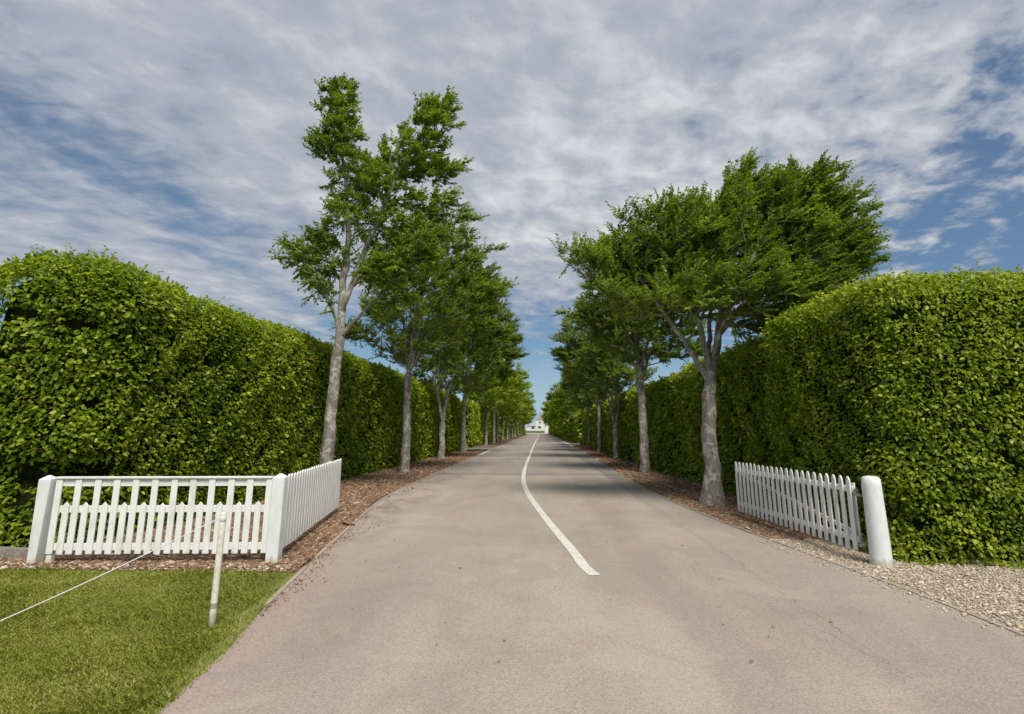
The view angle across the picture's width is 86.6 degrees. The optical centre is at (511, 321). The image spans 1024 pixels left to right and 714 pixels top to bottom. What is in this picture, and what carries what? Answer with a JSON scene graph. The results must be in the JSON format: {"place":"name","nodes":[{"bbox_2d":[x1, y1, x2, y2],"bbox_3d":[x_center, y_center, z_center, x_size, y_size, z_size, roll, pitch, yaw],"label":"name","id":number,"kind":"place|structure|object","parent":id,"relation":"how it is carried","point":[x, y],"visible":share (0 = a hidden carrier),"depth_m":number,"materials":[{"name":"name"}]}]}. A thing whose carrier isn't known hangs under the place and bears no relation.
{"place":"outdoors","nodes":[
{"label":"outdoors","id":0,"kind":"place"},
{"bbox_2d":[0,565,295,713],"bbox_3d":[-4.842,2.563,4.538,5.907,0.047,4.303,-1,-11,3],"label":"lawn","id":1,"kind":"structure","parent":0,"point":[127,695],"depth_m":4.39,"materials":[{"name":"green plant"}]},
{"bbox_2d":[0,519,217,620],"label":"rope","id":2,"kind":"object","parent":1,"relation":"on","point":[105,573],"visible":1,"depth_m":4.30,"materials":[{"name":"white fabric"}]},
{"bbox_2d":[208,512,226,627],"bbox_3d":[-2.552,2.171,4.716,0.070,0.985,0.065,-1,-11,3],"label":"stake","id":3,"kind":"object","parent":1,"relation":"on","point":[217,574],"visible":0.98,"depth_m":4.70,"materials":[{"name":"white wood"}]},
{"bbox_2d":[466,448,494,449],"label":"side path","id":4,"kind":"structure","parent":0,"point":[480,448],"depth_m":48.82,"materials":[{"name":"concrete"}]},
{"bbox_2d":[0,0,1023,429],"label":"sky","id":5,"kind":"structure","parent":0,"point":[166,135],"materials":[{"name":"blue"}]},
{"bbox_2d":[525,430,544,432],"bbox_3d":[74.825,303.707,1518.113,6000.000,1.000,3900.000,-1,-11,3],"label":"ground","id":6,"kind":"structure","parent":0,"point":[534,431],"depth_m":335.85,"materials":[{"name":"green plant"}]},
{"bbox_2d":[0,449,487,572],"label":"mulch bed","id":7,"kind":"object","parent":6,"relation":"on","point":[306,564],"visible":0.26,"depth_m":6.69,"materials":[{"name":"brown wood"}]},
{"bbox_2d":[0,546,27,557],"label":"edging board","id":8,"kind":"object","parent":7,"relation":"on","point":[13,552],"depth_m":7.03,"materials":[{"name":"grey concrete"}]},
{"bbox_2d":[0,553,308,572],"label":"bark chips","id":9,"kind":"object","parent":7,"relation":"on","point":[15,565],"visible":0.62,"depth_m":6.65,"materials":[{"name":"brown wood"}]},
{"bbox_2d":[26,473,288,564],"bbox_3d":[-4.494,2.538,6.953,3.110,1.141,0.155,0,-11,-2],"label":"picket fence","id":10,"kind":"object","parent":7,"relation":"on","point":[48,508],"visible":0.97,"depth_m":6.93,"materials":[{"name":"white paint"}]},
{"bbox_2d":[283,458,341,547],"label":"picket gate","id":11,"kind":"structure","parent":10,"relation":"attached to","point":[313,495],"depth_m":8.61,"materials":[{"name":"white paint"}]},
{"bbox_2d":[0,243,461,547],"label":"hedge","id":12,"kind":"object","parent":7,"relation":"on","point":[106,369],"visible":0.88,"depth_m":9.54,"materials":[{"name":"green plant"}]},
{"bbox_2d":[263,72,473,464],"bbox_3d":[-4.045,-1.510,15.272,5.894,12.475,2.615,-1,-11,3],"label":"hornbeam tree","id":13,"kind":"object","parent":7,"relation":"on","point":[374,270],"visible":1,"depth_m":15.34,"materials":[{"name":"green plant"}]},
{"bbox_2d":[329,204,520,471],"bbox_3d":[-3.429,0.496,22.513,7.679,11.342,5.909,-5,-12,22],"label":"hornbeam tree","id":14,"kind":"object","parent":7,"relation":"on","point":[487,290],"visible":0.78,"depth_m":22.03,"materials":[{"name":"green plant"}]},
{"bbox_2d":[397,260,516,458],"bbox_3d":[-3.354,2.199,32.650,7.036,12.010,6.239,-6,-13,27],"label":"hornbeam tree","id":15,"kind":"object","parent":7,"relation":"on","point":[502,332],"visible":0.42,"depth_m":31.98,"materials":[{"name":"green plant"}]},
{"bbox_2d":[420,306,530,452],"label":"hornbeam tree","id":16,"kind":"object","parent":7,"relation":"on","point":[510,353],"visible":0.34,"depth_m":40.55,"materials":[{"name":"green plant"}]},
{"bbox_2d":[263,566,307,605],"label":"kerb","id":17,"kind":"structure","parent":6,"relation":"on","point":[294,577],"depth_m":5.83,"materials":[{"name":"concrete"}]},
{"bbox_2d":[314,451,485,557],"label":"kerb","id":18,"kind":"structure","parent":6,"relation":"on","point":[336,538],"depth_m":10.23,"materials":[{"name":"concrete"}]},
{"bbox_2d":[471,434,526,447],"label":"mulch bed","id":19,"kind":"object","parent":6,"relation":"on","point":[496,444],"visible":0.39,"depth_m":67.05,"materials":[{"name":"brown wood"}]},
{"bbox_2d":[458,399,526,447],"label":"hedge","id":20,"kind":"object","parent":19,"relation":"on","point":[475,425],"visible":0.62,"depth_m":59.73,"materials":[{"name":"green plant"}]},
{"bbox_2d":[457,359,532,444],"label":"hornbeam tree","id":21,"kind":"object","parent":19,"relation":"on","point":[515,380],"visible":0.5,"depth_m":60.47,"materials":[{"name":"green plant"}]},
{"bbox_2d":[468,393,522,441],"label":"hornbeam tree","id":22,"kind":"object","parent":19,"relation":"on","point":[516,405],"visible":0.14,"depth_m":78.70,"materials":[{"name":"green plant"}]},
{"bbox_2d":[467,375,526,442],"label":"hornbeam tree","id":23,"kind":"object","parent":19,"relation":"on","point":[494,413],"visible":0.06,"depth_m":69.60,"materials":[{"name":"green plant"}]},
{"bbox_2d":[501,400,525,439],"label":"hornbeam tree","id":24,"kind":"object","parent":19,"relation":"on","point":[503,415],"visible":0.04,"depth_m":88.37,"materials":[{"name":"green plant"}]},
{"bbox_2d":[508,400,528,437],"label":"hornbeam tree","id":25,"kind":"object","parent":19,"relation":"on","point":[525,414],"visible":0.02,"depth_m":110.26,"materials":[{"name":"green plant"}]},
{"bbox_2d":[501,388,536,438],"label":"hornbeam tree","id":26,"kind":"object","parent":19,"relation":"on","point":[528,402],"visible":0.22,"depth_m":99.41,"materials":[{"name":"green plant"}]},
{"bbox_2d":[513,406,529,436],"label":"hornbeam tree","id":27,"kind":"object","parent":19,"relation":"on","point":[518,420],"visible":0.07,"depth_m":131.44,"materials":[{"name":"green plant"}]},
{"bbox_2d":[516,405,533,435],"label":"hornbeam tree","id":28,"kind":"object","parent":19,"relation":"on","point":[524,417],"visible":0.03,"depth_m":142.60,"materials":[{"name":"green plant"}]},
{"bbox_2d":[518,409,531,435],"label":"hornbeam tree","id":29,"kind":"object","parent":19,"relation":"on","point":[523,421],"visible":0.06,"depth_m":154.37,"materials":[{"name":"green plant"}]},
{"bbox_2d":[522,404,537,434],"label":"hornbeam tree","id":30,"kind":"object","parent":19,"relation":"on","point":[533,414],"visible":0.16,"depth_m":189.56,"materials":[{"name":"green plant"}]},
{"bbox_2d":[552,435,575,442],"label":"mulch bed","id":31,"kind":"object","parent":6,"relation":"on","point":[567,441],"visible":0.08,"depth_m":85.96,"materials":[{"name":"brown wood"}]},
{"bbox_2d":[541,400,559,419],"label":"hornbeam tree","id":32,"kind":"object","parent":31,"relation":"on","point":[545,404],"visible":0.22,"depth_m":119.89,"materials":[{"name":"green plant"}]},
{"bbox_2d":[547,407,565,420],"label":"hornbeam tree","id":33,"kind":"object","parent":31,"relation":"on","point":[551,411],"visible":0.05,"depth_m":108.21,"materials":[{"name":"green plant"}]},
{"bbox_2d":[547,398,574,434],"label":"hornbeam tree","id":34,"kind":"object","parent":31,"relation":"on","point":[549,415],"visible":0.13,"depth_m":97.47,"materials":[{"name":"green plant"}]},
{"bbox_2d":[549,398,573,414],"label":"hornbeam tree","id":35,"kind":"object","parent":31,"relation":"on","point":[557,406],"visible":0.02,"depth_m":87.83,"materials":[{"name":"green plant"}]},
{"bbox_2d":[547,410,581,442],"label":"hedge","id":36,"kind":"object","parent":31,"relation":"on","point":[572,431],"visible":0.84,"depth_m":82.78,"materials":[{"name":"green plant"}]},
{"bbox_2d":[545,380,587,440],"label":"hornbeam tree","id":37,"kind":"object","parent":31,"relation":"on","point":[559,394],"visible":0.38,"depth_m":77.52,"materials":[{"name":"green plant"}]},
{"bbox_2d":[576,447,1023,635],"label":"kerb","id":38,"kind":"structure","parent":6,"relation":"on","point":[961,610],"depth_m":6.38,"materials":[{"name":"concrete"}]},
{"bbox_2d":[691,508,1023,635],"bbox_3d":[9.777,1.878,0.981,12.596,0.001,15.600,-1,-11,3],"label":"gravel verge","id":39,"kind":"structure","parent":6,"relation":"on","point":[963,586],"depth_m":6.03,"materials":[{"name":"beige gravel"}]},
{"bbox_2d":[853,476,893,567],"bbox_3d":[4.568,2.528,6.853,0.289,1.125,0.263,-1,-11,3],"label":"gate post","id":40,"kind":"object","parent":39,"relation":"on","point":[879,547],"visible":0.91,"depth_m":6.78,"materials":[{"name":"white paint"}]},
{"bbox_2d":[735,462,866,550],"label":"picket gate","id":41,"kind":"structure","parent":40,"relation":"attached to","point":[849,487],"depth_m":8.28,"materials":[{"name":"white paint"}]},
{"bbox_2d":[759,258,1023,569],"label":"hedge","id":42,"kind":"object","parent":39,"relation":"on","point":[912,399],"visible":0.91,"depth_m":7.42,"materials":[{"name":"green plant"}]},
{"label":"mulch bed","id":43,"kind":"structure","parent":6,"relation":"on","visible":0},
{"bbox_2d":[559,377,609,443],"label":"hornbeam tree","id":44,"kind":"object","parent":43,"relation":"on","point":[567,404],"visible":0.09,"depth_m":57.74,"materials":[{"name":"green plant"}]},
{"bbox_2d":[560,365,610,447],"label":"hornbeam tree","id":45,"kind":"object","parent":43,"relation":"on","point":[589,405],"visible":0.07,"depth_m":50.03,"materials":[{"name":"green plant"}]},
{"bbox_2d":[558,334,625,451],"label":"hornbeam tree","id":46,"kind":"object","parent":43,"relation":"on","point":[564,385],"visible":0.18,"depth_m":41.58,"materials":[{"name":"green plant"}]},
{"bbox_2d":[548,298,657,458],"bbox_3d":[5.379,3.200,32.305,6.192,9.864,5.490,-10,-15,41],"label":"hornbeam tree","id":47,"kind":"object","parent":43,"relation":"on","point":[585,353],"visible":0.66,"depth_m":31.95,"materials":[{"name":"green plant"}]},
{"bbox_2d":[566,259,713,472],"bbox_3d":[5.420,1.478,22.383,5.902,9.367,5.404,-5,-12,24],"label":"hornbeam tree","id":48,"kind":"object","parent":43,"relation":"on","point":[605,320],"visible":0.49,"depth_m":21.70,"materials":[{"name":"green plant"}]},
{"bbox_2d":[580,326,793,510],"bbox_3d":[7.883,6.904,35.947,3.395,4.592,51.723,-1,-11,3],"label":"hedge","id":49,"kind":"object","parent":43,"relation":"on","point":[673,404],"visible":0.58,"depth_m":16.85,"materials":[{"name":"green plant"}]},
{"bbox_2d":[573,444,844,539],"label":"bark chips","id":50,"kind":"object","parent":43,"relation":"on","point":[669,486],"visible":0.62,"depth_m":13.34,"materials":[{"name":"brown wood"}]},
{"bbox_2d":[547,147,892,505],"bbox_3d":[5.004,-0.061,12.805,8.364,8.641,3.885,-1,-11,3],"label":"hornbeam tree","id":51,"kind":"object","parent":43,"relation":"on","point":[802,214],"visible":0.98,"depth_m":12.48,"materials":[{"name":"green plant"}]},
{"bbox_2d":[527,411,544,430],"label":"white house","id":52,"kind":"structure","parent":0,"point":[539,425],"depth_m":392.62,"materials":[{"name":"paint"}]},
{"bbox_2d":[157,434,1023,713],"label":"road","id":53,"kind":"structure","parent":0,"point":[653,635],"depth_m":4.69,"materials":[{"name":"grey asphalt"}]},
{"bbox_2d":[521,434,599,574],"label":"line","id":54,"kind":"object","parent":53,"relation":"on","point":[579,559],"visible":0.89,"depth_m":8.87,"materials":[{"name":"paint"}]},
{"bbox_2d":[260,465,958,670],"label":"leaf litter","id":55,"kind":"object","parent":53,"relation":"on","point":[275,600],"visible":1,"depth_m":6.55,"materials":[{"name":"brown dry leaf"}]}
]}

